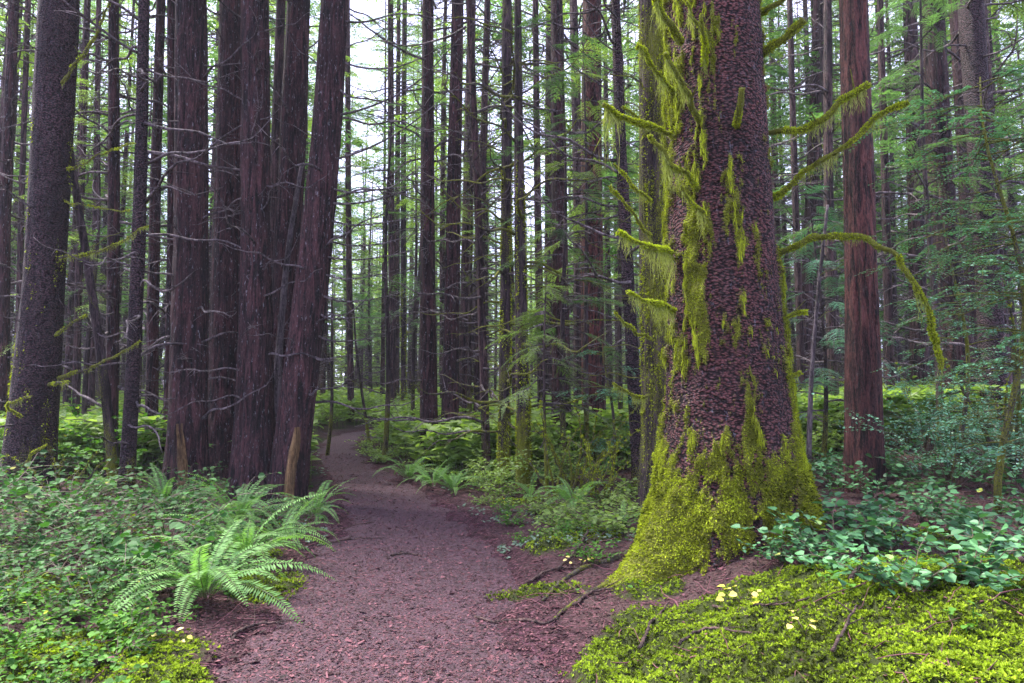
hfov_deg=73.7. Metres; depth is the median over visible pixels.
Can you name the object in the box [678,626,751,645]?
fallen branch
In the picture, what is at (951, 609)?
bank seedlings
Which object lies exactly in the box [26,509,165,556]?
salal bush
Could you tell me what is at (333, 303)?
conifer
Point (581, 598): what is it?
fallen branch
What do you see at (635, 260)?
conifer
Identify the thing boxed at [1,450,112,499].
fern
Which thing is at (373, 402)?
leafy bush
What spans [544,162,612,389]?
conifer
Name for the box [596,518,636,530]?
seedling bush
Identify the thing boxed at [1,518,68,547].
salal bush
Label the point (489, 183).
conifer
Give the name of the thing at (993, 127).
conifer
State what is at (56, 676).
seedling bush
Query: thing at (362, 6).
sky
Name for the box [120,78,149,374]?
conifer
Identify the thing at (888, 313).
conifer
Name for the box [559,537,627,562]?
seedling bush
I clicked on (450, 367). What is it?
conifer
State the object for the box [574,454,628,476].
sword fern
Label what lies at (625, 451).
leafy bush
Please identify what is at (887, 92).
conifer
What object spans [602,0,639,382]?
conifer
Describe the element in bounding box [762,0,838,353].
conifer
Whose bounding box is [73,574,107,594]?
seedling
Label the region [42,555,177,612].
salal bush
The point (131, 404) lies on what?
conifer
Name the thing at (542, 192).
conifer
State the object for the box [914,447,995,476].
salal bush
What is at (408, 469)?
sword fern
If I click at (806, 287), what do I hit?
conifer
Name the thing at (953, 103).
conifer
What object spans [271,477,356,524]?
sword fern
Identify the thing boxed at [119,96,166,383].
conifer
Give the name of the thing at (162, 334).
conifer
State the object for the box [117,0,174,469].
redwood tree
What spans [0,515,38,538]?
salal bush
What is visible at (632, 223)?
conifer
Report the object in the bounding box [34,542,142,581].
salal bush
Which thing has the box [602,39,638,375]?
conifer
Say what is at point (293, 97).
redwood tree
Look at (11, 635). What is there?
seedling bush
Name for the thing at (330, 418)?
sapling
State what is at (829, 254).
conifer
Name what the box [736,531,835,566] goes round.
salal bush
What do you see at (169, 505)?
salal bush
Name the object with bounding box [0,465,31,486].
salal bush
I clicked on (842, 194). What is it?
conifer
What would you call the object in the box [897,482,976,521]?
salal bush
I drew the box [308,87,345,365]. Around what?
conifer
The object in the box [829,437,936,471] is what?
salal bush
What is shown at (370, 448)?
verge plant
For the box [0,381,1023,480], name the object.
undergrowth
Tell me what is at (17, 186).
conifer
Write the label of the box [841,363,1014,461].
huckleberry bush
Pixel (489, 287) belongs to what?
conifer
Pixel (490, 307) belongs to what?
conifer
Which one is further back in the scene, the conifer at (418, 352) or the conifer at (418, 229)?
the conifer at (418, 229)
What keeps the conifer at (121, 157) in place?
on the ground at (338, 429)
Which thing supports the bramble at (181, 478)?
on the ground at (338, 429)
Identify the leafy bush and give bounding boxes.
[0,404,99,458]
[0,420,95,462]
[56,409,212,471]
[59,398,120,427]
[61,406,161,460]
[316,392,352,425]
[323,396,376,419]
[342,391,399,418]
[358,383,417,408]
[358,390,441,440]
[363,400,418,433]
[389,408,419,441]
[390,392,472,410]
[398,383,494,414]
[461,450,536,489]
[479,423,630,488]
[590,440,630,464]
[598,409,630,467]
[797,395,843,452]
[799,408,843,458]
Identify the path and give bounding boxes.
[216,428,558,682]
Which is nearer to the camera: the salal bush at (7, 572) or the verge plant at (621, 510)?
the salal bush at (7, 572)
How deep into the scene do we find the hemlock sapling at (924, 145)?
10.82 m
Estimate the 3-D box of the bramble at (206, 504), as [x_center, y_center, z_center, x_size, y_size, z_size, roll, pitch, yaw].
[-2.796,1.641,6.037,1.383,0.624,1.717,-1,-5,8]
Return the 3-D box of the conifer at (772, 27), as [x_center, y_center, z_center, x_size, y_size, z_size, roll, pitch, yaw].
[6.828,-6.815,21.419,5.418,18.812,5.059,0,-5,-1]
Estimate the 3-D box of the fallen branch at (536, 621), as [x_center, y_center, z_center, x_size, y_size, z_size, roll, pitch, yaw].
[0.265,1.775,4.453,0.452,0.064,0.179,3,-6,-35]
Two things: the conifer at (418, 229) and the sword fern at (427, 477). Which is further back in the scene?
the conifer at (418, 229)
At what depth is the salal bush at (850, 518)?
5.05 m
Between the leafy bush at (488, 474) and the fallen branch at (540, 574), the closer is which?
the fallen branch at (540, 574)
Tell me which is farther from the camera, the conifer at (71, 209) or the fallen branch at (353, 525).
the conifer at (71, 209)
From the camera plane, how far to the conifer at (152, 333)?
11.88 m
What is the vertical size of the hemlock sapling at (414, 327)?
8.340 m
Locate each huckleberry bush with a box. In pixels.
[806,362,1023,489]
[821,370,1023,470]
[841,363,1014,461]
[885,372,1010,448]
[886,357,1023,461]
[904,373,1023,462]
[912,360,1023,481]
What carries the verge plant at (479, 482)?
on the ground at (338, 429)
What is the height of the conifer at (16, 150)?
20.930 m
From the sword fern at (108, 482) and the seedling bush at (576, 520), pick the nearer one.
the seedling bush at (576, 520)
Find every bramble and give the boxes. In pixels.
[0,449,78,539]
[0,451,83,504]
[0,458,154,531]
[0,461,41,482]
[0,463,170,539]
[0,464,52,502]
[0,472,287,596]
[0,478,215,554]
[0,487,165,569]
[0,507,121,586]
[0,539,97,611]
[1,475,37,501]
[55,485,257,561]
[87,461,226,502]
[91,484,228,534]
[105,469,227,518]
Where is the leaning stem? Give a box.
[62,150,125,489]
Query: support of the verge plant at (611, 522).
on the ground at (338, 429)
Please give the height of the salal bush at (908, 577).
0.319 m
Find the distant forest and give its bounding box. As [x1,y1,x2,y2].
[10,140,1019,393]
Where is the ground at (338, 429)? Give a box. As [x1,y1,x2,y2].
[0,391,1023,682]
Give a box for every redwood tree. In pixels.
[80,0,283,494]
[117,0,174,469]
[125,0,304,481]
[153,0,335,500]
[210,0,381,381]
[216,0,481,503]
[270,0,356,344]
[794,0,1023,437]
[839,0,951,493]
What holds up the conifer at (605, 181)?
on the ground at (338, 429)
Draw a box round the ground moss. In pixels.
[0,490,1023,682]
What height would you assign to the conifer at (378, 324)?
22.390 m
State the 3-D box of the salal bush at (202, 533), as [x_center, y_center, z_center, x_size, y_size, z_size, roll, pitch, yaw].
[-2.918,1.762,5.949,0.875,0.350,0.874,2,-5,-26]
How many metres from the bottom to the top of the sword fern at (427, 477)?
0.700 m
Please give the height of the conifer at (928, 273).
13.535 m
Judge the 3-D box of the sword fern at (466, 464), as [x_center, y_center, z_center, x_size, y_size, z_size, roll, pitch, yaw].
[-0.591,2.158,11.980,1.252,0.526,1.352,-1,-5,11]
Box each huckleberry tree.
[555,349,640,486]
[849,65,1023,514]
[852,217,1023,482]
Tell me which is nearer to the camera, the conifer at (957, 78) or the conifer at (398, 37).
the conifer at (957, 78)
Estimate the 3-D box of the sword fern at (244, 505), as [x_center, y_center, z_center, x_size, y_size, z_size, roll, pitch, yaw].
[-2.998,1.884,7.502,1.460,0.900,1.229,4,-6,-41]
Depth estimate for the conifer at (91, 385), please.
17.37 m
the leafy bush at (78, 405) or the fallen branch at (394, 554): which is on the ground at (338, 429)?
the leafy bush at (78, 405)
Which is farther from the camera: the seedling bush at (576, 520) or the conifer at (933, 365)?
the conifer at (933, 365)
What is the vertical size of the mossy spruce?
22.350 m
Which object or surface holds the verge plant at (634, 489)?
on the ground at (338, 429)
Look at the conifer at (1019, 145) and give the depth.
54.36 m
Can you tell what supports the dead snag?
on the ground at (338, 429)
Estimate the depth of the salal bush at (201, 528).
6.21 m
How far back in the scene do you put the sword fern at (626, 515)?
7.13 m
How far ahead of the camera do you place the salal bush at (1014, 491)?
5.95 m
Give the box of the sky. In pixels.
[0,0,1023,384]
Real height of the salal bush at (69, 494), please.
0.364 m
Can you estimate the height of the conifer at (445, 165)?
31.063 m
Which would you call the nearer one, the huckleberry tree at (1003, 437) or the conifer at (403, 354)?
the huckleberry tree at (1003, 437)
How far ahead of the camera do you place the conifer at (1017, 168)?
30.61 m
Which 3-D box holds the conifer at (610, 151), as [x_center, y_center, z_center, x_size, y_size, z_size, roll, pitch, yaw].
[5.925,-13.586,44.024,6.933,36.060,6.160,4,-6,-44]
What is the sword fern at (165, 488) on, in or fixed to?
on the ground at (338, 429)
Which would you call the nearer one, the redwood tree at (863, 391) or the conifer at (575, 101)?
the redwood tree at (863, 391)
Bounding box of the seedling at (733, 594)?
[716,584,761,604]
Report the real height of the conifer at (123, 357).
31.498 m
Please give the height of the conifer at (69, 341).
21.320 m
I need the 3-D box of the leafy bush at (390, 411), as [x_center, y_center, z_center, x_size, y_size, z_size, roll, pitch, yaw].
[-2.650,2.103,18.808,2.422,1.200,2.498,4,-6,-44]
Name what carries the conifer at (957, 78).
on the ground at (338, 429)
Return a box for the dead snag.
[274,163,303,424]
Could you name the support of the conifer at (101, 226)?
on the ground at (338, 429)
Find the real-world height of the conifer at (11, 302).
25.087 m
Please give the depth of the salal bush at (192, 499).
8.04 m
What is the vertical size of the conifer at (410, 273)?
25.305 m
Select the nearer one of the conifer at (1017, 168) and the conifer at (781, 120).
the conifer at (1017, 168)
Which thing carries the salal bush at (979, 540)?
on the ground at (338, 429)
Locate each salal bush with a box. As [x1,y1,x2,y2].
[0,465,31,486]
[0,491,110,543]
[0,504,41,522]
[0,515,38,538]
[0,530,98,574]
[0,533,101,563]
[0,535,31,568]
[0,548,29,575]
[0,564,90,609]
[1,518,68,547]
[18,482,93,508]
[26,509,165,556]
[34,484,135,515]
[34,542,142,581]
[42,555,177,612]
[45,500,146,543]
[59,498,116,525]
[70,556,217,594]
[79,520,171,562]
[81,468,189,501]
[96,525,221,577]
[107,514,221,547]
[113,477,233,512]
[126,492,203,523]
[126,518,227,562]
[158,508,266,536]
[161,479,239,501]
[189,522,278,545]
[243,499,330,528]
[254,494,306,521]
[731,492,892,557]
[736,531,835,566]
[759,523,864,570]
[795,526,992,596]
[807,443,843,487]
[812,449,842,472]
[817,479,911,529]
[820,461,940,498]
[822,484,929,516]
[827,495,919,553]
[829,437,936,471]
[865,445,970,487]
[865,513,1023,592]
[885,447,911,468]
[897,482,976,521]
[907,425,1021,465]
[909,497,1023,557]
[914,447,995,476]
[919,494,996,532]
[938,450,1023,494]
[947,427,1021,462]
[957,495,1023,548]
[965,486,1023,523]
[1002,486,1023,498]
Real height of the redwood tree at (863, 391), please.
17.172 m
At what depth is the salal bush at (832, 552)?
4.21 m
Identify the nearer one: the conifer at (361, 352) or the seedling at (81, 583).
the seedling at (81, 583)
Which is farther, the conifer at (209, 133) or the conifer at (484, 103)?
the conifer at (209, 133)
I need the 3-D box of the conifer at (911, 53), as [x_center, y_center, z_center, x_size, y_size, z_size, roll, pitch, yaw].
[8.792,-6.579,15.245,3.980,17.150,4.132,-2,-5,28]
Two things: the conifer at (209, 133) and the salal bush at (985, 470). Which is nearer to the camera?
the salal bush at (985, 470)
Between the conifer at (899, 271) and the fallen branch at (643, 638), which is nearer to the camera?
the fallen branch at (643, 638)
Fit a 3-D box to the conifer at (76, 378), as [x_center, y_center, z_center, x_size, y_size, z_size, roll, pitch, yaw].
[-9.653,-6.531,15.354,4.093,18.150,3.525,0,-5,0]
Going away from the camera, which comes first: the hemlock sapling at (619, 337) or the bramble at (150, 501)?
the bramble at (150, 501)
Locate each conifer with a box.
[0,0,81,380]
[0,0,120,350]
[0,0,131,377]
[0,0,132,427]
[0,0,147,394]
[0,0,215,477]
[0,1,34,361]
[0,3,130,393]
[0,4,66,372]
[0,7,34,370]
[0,9,33,184]
[1,1,92,371]
[10,0,162,413]
[10,0,166,399]
[12,0,162,411]
[12,10,34,361]
[13,37,89,344]
[14,17,132,390]
[15,0,148,390]
[22,0,149,407]
[34,0,294,497]
[61,0,166,386]
[63,0,235,472]
[65,0,126,377]
[67,87,133,383]
[68,1,166,383]
[69,0,104,385]
[74,0,166,378]
[79,0,362,397]
[83,5,148,392]
[98,0,214,393]
[101,131,146,390]
[102,0,320,361]
[102,0,357,405]
[119,1,165,390]
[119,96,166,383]
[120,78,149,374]
[121,82,166,388]
[122,70,166,366]
[136,0,313,304]
[144,12,214,390]
[144,108,166,376]
[163,0,275,197]
[164,0,308,282]
[208,17,214,212]
[269,2,354,147]
[270,0,369,411]
[270,5,375,380]
[304,36,380,393]
[304,192,346,346]
[308,20,387,413]
[308,59,367,391]
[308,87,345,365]
[310,0,396,421]
[310,58,379,390]
[328,0,443,433]
[328,209,356,380]
[329,93,380,389]
[333,105,386,384]
[333,146,382,389]
[334,0,419,400]
[336,161,408,391]
[339,0,464,400]
[345,0,532,466]
[350,0,445,406]
[354,65,400,382]
[355,0,532,397]
[357,0,557,481]
[358,57,440,388]
[360,41,460,392]
[362,0,551,408]
[362,108,437,360]
[372,134,419,384]
[373,0,449,409]
[374,8,445,387]
[375,0,551,466]
[382,0,550,422]
[394,75,439,387]
[402,0,550,412]
[407,30,474,373]
[411,0,623,483]
[414,15,462,365]
[417,0,543,395]
[417,0,634,486]
[434,0,580,395]
[436,85,497,384]
[438,24,514,374]
[438,130,499,385]
[453,0,638,463]
[460,72,499,382]
[460,76,514,387]
[472,200,499,387]
[475,0,616,413]
[476,0,638,395]
[480,0,639,458]
[488,0,613,387]
[488,0,640,489]
[488,172,531,389]
[512,0,638,404]
[524,3,582,365]
[527,0,639,364]
[531,0,639,386]
[543,0,639,404]
[543,113,572,371]
[544,3,638,370]
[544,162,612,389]
[565,96,572,388]
[568,122,614,378]
[580,0,667,512]
[601,1,638,357]
[601,40,639,376]
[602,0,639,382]
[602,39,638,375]
[604,71,799,314]
[610,1,639,372]
[611,73,639,379]
[613,93,637,352]
[626,0,770,135]
[632,1,842,376]
[636,16,815,348]
[761,0,844,355]
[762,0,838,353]
[762,6,805,357]
[762,24,804,352]
[763,0,905,387]
[763,23,801,276]
[764,0,841,318]
[764,0,932,391]
[764,0,950,446]
[765,8,825,336]
[766,0,906,384]
[766,2,843,379]
[769,0,898,418]
[775,6,840,339]
[779,14,825,314]
[781,0,947,380]
[786,11,905,369]
[790,0,974,433]
[791,28,882,376]
[796,7,880,367]
[799,0,947,381]
[802,0,927,378]
[806,0,928,371]
[807,0,1021,426]
[809,1,905,344]
[811,18,881,375]
[832,12,929,373]
[834,0,957,382]
[836,0,1023,373]
[838,0,1023,380]
[841,0,1023,378]
[844,0,1023,439]
[870,0,1023,354]
[870,2,905,350]
[871,2,958,377]
[875,10,1020,357]
[875,150,908,380]
[878,31,931,380]
[878,177,927,380]
[880,120,926,363]
[880,176,907,361]
[881,0,1023,383]
[897,100,957,368]
[897,159,956,380]
[904,28,1021,370]
[917,0,1023,359]
[926,0,1023,383]
[926,1,1023,369]
[957,66,1023,376]
[991,1,1023,374]
[992,8,1023,313]
[993,0,1023,339]
[996,0,1023,328]
[997,14,1023,247]
[999,12,1023,371]
[1001,11,1023,194]
[1002,21,1023,259]
[1003,53,1023,378]
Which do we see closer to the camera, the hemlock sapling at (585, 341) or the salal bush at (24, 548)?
the salal bush at (24, 548)
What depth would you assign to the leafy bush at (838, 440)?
11.06 m
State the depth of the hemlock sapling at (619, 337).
14.11 m
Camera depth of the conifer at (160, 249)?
57.71 m
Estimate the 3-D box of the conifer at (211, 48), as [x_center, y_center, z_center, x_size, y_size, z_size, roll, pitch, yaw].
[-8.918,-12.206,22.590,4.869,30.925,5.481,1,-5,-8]
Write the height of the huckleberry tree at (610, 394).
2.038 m
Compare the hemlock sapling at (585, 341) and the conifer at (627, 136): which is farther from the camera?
the conifer at (627, 136)
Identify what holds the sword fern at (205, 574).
on the ground at (338, 429)
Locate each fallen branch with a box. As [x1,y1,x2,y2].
[39,539,91,628]
[91,623,173,667]
[232,603,304,635]
[321,536,384,544]
[331,520,375,531]
[390,552,421,555]
[474,615,533,622]
[517,600,569,623]
[525,556,591,583]
[557,526,594,570]
[567,577,624,605]
[570,530,612,559]
[637,600,683,649]
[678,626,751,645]
[712,597,832,609]
[793,485,882,521]
[830,597,861,651]
[848,547,912,580]
[992,547,1023,562]
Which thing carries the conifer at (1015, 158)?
on the ground at (338, 429)
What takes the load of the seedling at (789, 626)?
on the ground moss
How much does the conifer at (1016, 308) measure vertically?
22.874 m
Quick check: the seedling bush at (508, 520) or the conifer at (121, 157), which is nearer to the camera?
the seedling bush at (508, 520)
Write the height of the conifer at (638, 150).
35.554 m
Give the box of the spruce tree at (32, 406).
[0,0,148,496]
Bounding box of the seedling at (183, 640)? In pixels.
[151,627,191,642]
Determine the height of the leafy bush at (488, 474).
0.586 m
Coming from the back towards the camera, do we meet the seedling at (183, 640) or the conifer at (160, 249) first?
the conifer at (160, 249)
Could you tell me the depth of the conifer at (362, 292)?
53.06 m
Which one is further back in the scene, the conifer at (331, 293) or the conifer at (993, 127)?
the conifer at (331, 293)
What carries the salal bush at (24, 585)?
on the ground at (338, 429)
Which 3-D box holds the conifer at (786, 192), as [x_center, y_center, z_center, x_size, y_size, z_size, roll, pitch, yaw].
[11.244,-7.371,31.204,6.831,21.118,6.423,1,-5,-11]
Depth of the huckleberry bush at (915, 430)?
8.64 m
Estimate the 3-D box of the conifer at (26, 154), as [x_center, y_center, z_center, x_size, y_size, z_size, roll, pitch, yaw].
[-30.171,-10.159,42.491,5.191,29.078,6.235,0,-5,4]
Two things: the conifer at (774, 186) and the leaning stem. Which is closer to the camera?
the leaning stem
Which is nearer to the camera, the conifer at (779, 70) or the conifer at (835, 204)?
the conifer at (779, 70)
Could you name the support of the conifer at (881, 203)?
on the ground at (338, 429)
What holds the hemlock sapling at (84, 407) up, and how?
on the ground at (338, 429)
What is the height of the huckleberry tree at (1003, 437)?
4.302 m
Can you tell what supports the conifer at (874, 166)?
on the ground at (338, 429)
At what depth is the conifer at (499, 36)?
20.34 m
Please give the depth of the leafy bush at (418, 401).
19.45 m
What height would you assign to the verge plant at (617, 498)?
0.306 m
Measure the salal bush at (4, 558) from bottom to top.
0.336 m
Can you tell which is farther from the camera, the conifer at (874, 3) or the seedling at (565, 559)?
the conifer at (874, 3)
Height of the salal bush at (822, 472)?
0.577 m
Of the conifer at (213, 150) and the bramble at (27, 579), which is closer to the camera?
the bramble at (27, 579)
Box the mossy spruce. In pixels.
[541,0,954,617]
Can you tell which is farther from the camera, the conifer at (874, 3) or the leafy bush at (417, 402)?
the conifer at (874, 3)
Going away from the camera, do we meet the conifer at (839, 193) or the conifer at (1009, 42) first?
the conifer at (1009, 42)
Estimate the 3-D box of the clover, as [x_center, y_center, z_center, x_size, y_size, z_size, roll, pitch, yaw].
[-2.305,2.246,11.302,4.272,0.314,11.925,1,-5,-15]
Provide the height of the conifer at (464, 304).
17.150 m
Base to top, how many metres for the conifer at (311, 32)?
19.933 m
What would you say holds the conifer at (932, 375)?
on the ground at (338, 429)
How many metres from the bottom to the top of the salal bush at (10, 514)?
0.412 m
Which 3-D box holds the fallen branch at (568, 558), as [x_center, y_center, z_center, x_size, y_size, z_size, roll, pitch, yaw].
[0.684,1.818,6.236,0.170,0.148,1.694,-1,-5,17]
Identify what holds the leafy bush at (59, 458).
on the ground at (338, 429)
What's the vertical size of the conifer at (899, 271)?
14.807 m
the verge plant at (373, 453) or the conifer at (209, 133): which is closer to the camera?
the verge plant at (373, 453)
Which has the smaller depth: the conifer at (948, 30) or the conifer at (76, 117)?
the conifer at (948, 30)
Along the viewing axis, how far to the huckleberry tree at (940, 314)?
8.18 m
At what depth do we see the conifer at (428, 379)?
13.27 m
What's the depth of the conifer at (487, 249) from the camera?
23.85 m
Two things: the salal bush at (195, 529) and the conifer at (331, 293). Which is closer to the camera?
the salal bush at (195, 529)
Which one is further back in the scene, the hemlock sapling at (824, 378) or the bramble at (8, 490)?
the hemlock sapling at (824, 378)
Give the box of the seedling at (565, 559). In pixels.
[563,556,593,567]
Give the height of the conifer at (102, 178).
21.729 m
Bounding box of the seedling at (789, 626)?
[786,610,815,637]
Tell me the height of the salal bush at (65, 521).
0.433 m
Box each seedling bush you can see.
[0,576,49,613]
[0,580,117,627]
[0,596,25,622]
[0,599,92,647]
[0,626,52,667]
[0,660,17,673]
[1,654,93,682]
[51,596,191,644]
[51,613,173,672]
[65,576,178,626]
[490,497,518,514]
[497,509,527,525]
[503,528,543,543]
[543,516,598,535]
[551,508,589,523]
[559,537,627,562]
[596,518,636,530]
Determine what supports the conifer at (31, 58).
on the ground at (338, 429)
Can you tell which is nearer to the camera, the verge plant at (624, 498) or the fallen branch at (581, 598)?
the fallen branch at (581, 598)
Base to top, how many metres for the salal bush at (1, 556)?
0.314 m
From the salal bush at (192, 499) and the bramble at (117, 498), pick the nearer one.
the bramble at (117, 498)
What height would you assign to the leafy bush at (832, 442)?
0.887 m
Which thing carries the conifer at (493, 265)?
on the ground at (338, 429)
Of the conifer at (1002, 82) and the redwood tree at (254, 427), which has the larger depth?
the conifer at (1002, 82)
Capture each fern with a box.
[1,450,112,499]
[65,459,145,492]
[82,476,146,492]
[83,516,334,627]
[119,465,208,510]
[158,492,333,581]
[166,473,310,531]
[208,480,242,499]
[227,490,338,548]
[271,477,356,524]
[373,452,435,482]
[388,444,413,458]
[396,454,466,487]
[413,466,490,492]
[457,450,481,472]
[501,464,574,490]
[506,481,552,499]
[528,477,612,514]
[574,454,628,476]
[592,501,639,526]
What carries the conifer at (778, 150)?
on the ground at (338, 429)
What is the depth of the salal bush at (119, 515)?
6.49 m
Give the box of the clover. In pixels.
[165,451,635,558]
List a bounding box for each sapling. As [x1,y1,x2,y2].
[0,43,162,414]
[16,51,210,410]
[317,297,337,455]
[338,9,491,459]
[339,297,377,444]
[356,126,461,446]
[416,40,551,419]
[485,274,621,494]
[493,12,639,479]
[507,15,638,472]
[568,2,639,439]
[777,0,1023,453]
[783,185,906,468]
[806,204,843,465]
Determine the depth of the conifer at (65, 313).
34.03 m
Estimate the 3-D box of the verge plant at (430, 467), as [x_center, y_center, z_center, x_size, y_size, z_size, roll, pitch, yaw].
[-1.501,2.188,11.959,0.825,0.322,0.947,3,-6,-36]
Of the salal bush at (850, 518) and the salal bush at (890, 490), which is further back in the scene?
the salal bush at (890, 490)
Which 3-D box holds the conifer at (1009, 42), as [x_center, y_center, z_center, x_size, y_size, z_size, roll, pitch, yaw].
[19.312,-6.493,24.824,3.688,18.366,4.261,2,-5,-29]
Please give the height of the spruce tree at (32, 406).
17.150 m
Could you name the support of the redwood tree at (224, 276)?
on the ground at (338, 429)
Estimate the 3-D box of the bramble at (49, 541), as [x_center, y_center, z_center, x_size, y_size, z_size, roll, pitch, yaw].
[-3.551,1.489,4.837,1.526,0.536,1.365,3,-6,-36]
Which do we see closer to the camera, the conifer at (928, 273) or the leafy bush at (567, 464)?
the leafy bush at (567, 464)
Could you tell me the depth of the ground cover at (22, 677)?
3.77 m
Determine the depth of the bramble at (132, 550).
4.65 m
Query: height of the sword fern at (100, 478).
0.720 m
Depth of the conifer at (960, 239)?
28.67 m
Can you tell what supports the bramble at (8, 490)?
on the ground at (338, 429)
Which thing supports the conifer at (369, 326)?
on the ground at (338, 429)
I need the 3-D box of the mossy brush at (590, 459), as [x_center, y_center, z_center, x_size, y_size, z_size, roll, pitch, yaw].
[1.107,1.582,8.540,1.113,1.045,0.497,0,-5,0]
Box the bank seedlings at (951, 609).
[381,432,1023,632]
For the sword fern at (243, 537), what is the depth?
5.91 m
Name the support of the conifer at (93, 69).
on the ground at (338, 429)
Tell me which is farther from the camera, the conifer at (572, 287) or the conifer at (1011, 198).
the conifer at (572, 287)
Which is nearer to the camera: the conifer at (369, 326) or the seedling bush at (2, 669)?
the seedling bush at (2, 669)
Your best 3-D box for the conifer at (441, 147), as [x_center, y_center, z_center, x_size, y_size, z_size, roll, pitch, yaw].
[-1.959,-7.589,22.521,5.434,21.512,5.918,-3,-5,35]
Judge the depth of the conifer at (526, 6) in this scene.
21.49 m
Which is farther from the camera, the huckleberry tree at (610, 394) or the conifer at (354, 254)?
the conifer at (354, 254)
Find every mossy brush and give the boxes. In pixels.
[473,396,634,496]
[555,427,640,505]
[803,359,916,444]
[942,281,1023,480]
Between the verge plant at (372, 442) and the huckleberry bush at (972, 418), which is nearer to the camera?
the huckleberry bush at (972, 418)
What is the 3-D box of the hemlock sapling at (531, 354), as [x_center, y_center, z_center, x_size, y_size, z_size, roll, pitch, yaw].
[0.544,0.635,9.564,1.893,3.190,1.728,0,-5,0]
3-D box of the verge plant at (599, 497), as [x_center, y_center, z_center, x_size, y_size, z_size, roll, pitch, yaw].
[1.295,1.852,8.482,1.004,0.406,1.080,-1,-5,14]
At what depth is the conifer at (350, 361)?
26.26 m
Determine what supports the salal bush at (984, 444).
on the ground at (338, 429)
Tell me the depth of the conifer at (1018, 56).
39.40 m
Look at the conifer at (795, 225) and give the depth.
14.01 m
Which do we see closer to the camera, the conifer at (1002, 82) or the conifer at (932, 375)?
the conifer at (1002, 82)
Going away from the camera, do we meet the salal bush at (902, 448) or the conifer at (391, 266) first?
the salal bush at (902, 448)
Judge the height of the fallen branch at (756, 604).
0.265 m
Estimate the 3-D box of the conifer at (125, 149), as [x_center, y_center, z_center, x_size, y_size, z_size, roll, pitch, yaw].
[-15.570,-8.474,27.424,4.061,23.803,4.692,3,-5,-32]
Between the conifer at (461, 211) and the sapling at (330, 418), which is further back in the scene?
the conifer at (461, 211)
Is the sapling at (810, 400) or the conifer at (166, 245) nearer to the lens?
the sapling at (810, 400)
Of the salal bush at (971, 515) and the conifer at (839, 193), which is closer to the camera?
the salal bush at (971, 515)
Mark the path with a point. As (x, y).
(338, 445)
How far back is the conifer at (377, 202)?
53.14 m
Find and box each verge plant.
[344,434,381,447]
[356,447,405,462]
[357,442,392,456]
[361,444,381,454]
[388,444,412,456]
[398,459,441,475]
[425,462,481,480]
[464,470,509,487]
[468,488,510,504]
[470,477,535,496]
[503,493,561,513]
[523,499,587,527]
[526,489,603,514]
[528,514,572,538]
[534,495,616,530]
[551,491,639,534]
[569,508,612,521]
[571,477,637,505]
[596,488,643,518]
[599,472,637,494]
[602,483,637,506]
[614,505,642,521]
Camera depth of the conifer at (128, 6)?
40.67 m
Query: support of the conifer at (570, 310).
on the ground at (338, 429)
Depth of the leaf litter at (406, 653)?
4.65 m
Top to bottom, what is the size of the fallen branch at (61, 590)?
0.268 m
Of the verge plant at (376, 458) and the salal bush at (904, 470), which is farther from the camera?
the verge plant at (376, 458)
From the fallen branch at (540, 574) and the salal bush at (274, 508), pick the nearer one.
the fallen branch at (540, 574)
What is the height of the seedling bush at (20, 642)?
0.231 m
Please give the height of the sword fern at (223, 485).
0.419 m
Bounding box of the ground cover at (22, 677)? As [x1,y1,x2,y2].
[0,454,319,682]
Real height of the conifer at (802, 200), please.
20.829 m
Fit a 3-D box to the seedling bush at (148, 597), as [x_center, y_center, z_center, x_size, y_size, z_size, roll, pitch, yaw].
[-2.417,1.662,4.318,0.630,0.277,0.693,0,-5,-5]
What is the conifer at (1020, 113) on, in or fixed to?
on the ground at (338, 429)
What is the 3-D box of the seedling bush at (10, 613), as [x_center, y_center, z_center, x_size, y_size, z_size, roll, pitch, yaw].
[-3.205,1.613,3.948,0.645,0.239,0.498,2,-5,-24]
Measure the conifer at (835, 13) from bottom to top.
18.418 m
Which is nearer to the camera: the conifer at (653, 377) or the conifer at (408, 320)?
the conifer at (653, 377)
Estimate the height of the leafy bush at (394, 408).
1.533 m
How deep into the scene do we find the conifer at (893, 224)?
22.23 m
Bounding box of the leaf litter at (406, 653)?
[0,429,1023,682]
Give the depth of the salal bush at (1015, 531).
5.04 m
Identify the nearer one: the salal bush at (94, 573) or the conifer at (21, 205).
the salal bush at (94, 573)
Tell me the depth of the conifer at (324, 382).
32.00 m
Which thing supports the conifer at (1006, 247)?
on the ground at (338, 429)
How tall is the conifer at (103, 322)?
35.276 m
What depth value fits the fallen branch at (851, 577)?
3.59 m
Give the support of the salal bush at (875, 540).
on the ground at (338, 429)
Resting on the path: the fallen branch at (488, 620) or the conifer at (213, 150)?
the fallen branch at (488, 620)
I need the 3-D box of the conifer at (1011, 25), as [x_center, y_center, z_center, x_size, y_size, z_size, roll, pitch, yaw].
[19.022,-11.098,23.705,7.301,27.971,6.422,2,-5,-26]
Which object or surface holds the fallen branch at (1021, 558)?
on the ground at (338, 429)
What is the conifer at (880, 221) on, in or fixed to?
on the ground at (338, 429)
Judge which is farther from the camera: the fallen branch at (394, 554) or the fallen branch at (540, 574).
the fallen branch at (394, 554)
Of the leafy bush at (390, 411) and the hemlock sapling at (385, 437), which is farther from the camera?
the leafy bush at (390, 411)
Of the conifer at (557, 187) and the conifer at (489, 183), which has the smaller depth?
the conifer at (557, 187)
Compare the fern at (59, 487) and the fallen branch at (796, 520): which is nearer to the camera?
the fallen branch at (796, 520)

